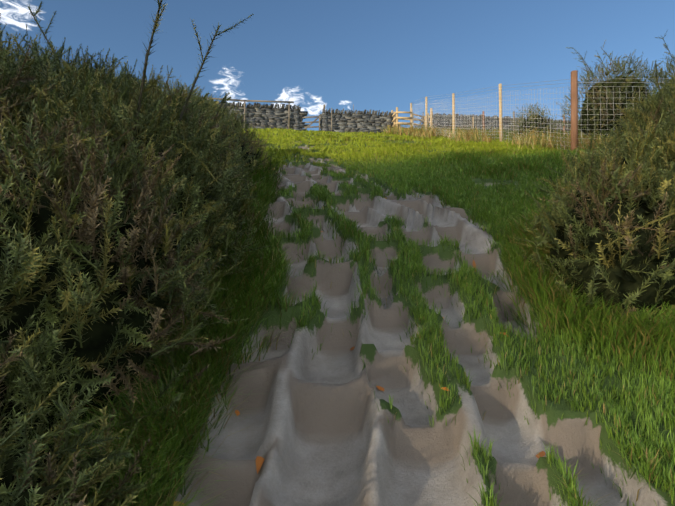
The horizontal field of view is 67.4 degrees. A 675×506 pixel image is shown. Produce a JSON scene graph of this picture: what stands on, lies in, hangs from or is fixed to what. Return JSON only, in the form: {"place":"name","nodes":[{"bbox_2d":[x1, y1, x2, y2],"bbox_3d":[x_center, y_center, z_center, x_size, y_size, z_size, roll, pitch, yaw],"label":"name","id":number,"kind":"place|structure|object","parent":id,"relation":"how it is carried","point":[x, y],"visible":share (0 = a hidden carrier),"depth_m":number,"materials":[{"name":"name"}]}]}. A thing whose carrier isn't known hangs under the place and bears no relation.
{"place":"outdoors","nodes":[
{"label":"outdoors","id":0,"kind":"place"},
{"bbox_2d":[0,0,674,130],"label":"sky","id":1,"kind":"structure","parent":0,"point":[382,55],"materials":[{"name":"blue"}]},
{"bbox_2d":[44,130,674,505],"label":"terrain hillside","id":2,"kind":"structure","parent":0,"point":[320,431],"depth_m":2.21,"materials":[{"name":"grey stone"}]},
{"bbox_2d":[0,0,269,505],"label":"gorse bush","id":3,"kind":"object","parent":2,"relation":"on","point":[117,193],"visible":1,"depth_m":1.95,"materials":[{"name":"green plant"}]},
{"bbox_2d":[14,58,282,179],"bbox_3d":[-4.418,-2.294,8.374,7.287,3.618,8.694,0,-2,-2],"label":"gorse bush","id":4,"kind":"object","parent":2,"relation":"on","point":[234,123],"visible":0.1,"depth_m":6.83,"materials":[{"name":"green plant"}]},
{"bbox_2d":[211,100,308,130],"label":"drystone wall","id":5,"kind":"structure","parent":2,"relation":"on","point":[271,116],"depth_m":26.89,"materials":[{"name":"stone"}]},
{"bbox_2d":[200,97,353,130],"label":"wooden gate","id":6,"kind":"structure","parent":2,"relation":"on","point":[310,122],"depth_m":26.94,"materials":[{"name":"wood"}]},
{"bbox_2d":[29,127,674,505],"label":"grass","id":7,"kind":"structure","parent":2,"relation":"on","point":[652,334],"depth_m":2.68,"materials":[{"name":"green plant"}]},
{"bbox_2d":[320,108,400,133],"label":"drystone wall","id":8,"kind":"structure","parent":2,"relation":"on","point":[357,121],"depth_m":27.27,"materials":[{"name":"stone"}]},
{"bbox_2d":[140,197,594,505],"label":"fallen leaves","id":9,"kind":"object","parent":2,"relation":"on","point":[259,461],"visible":0.58,"depth_m":1.90,"materials":[{"name":"orange dry leaves"}]},
{"bbox_2d":[391,107,432,128],"bbox_3d":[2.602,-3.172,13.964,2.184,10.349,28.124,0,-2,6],"label":"wooden gate","id":10,"kind":"structure","parent":2,"relation":"on","point":[396,118],"depth_m":26.08,"materials":[{"name":"beige wood"}]},
{"bbox_2d":[410,70,577,150],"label":"fence posts","id":11,"kind":"object","parent":2,"relation":"on","point":[574,106],"visible":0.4,"depth_m":12.40,"materials":[{"name":"brown wood"}]},
{"bbox_2d":[380,123,612,149],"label":"dry grass","id":12,"kind":"structure","parent":2,"relation":"on","point":[470,134],"depth_m":15.66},
{"bbox_2d":[421,113,582,133],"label":"drystone wall","id":13,"kind":"structure","parent":2,"relation":"on","point":[465,120],"depth_m":28.15,"materials":[{"name":"stone"}]},
{"bbox_2d":[430,126,606,145],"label":"tall grass","id":14,"kind":"structure","parent":2,"relation":"on","point":[554,135],"depth_m":16.70,"materials":[{"name":"plant"}]},
{"bbox_2d":[507,29,674,137],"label":"bush","id":15,"kind":"object","parent":2,"relation":"on","point":[586,123],"visible":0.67,"depth_m":14.49,"materials":[{"name":"green plant"}]},
{"bbox_2d":[510,59,674,332],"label":"gorse bush","id":16,"kind":"object","parent":2,"relation":"on","point":[611,224],"visible":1,"depth_m":2.85,"materials":[{"name":"green plant"}]},
{"bbox_2d":[411,78,672,149],"bbox_3d":[13.268,-4.917,18.818,18.558,6.330,16.106,0,-2,-2],"label":"wire fence","id":17,"kind":"object","parent":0,"point":[494,117],"visible":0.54,"depth_m":15.44,"materials":[{"name":"grey metal"}]}
]}

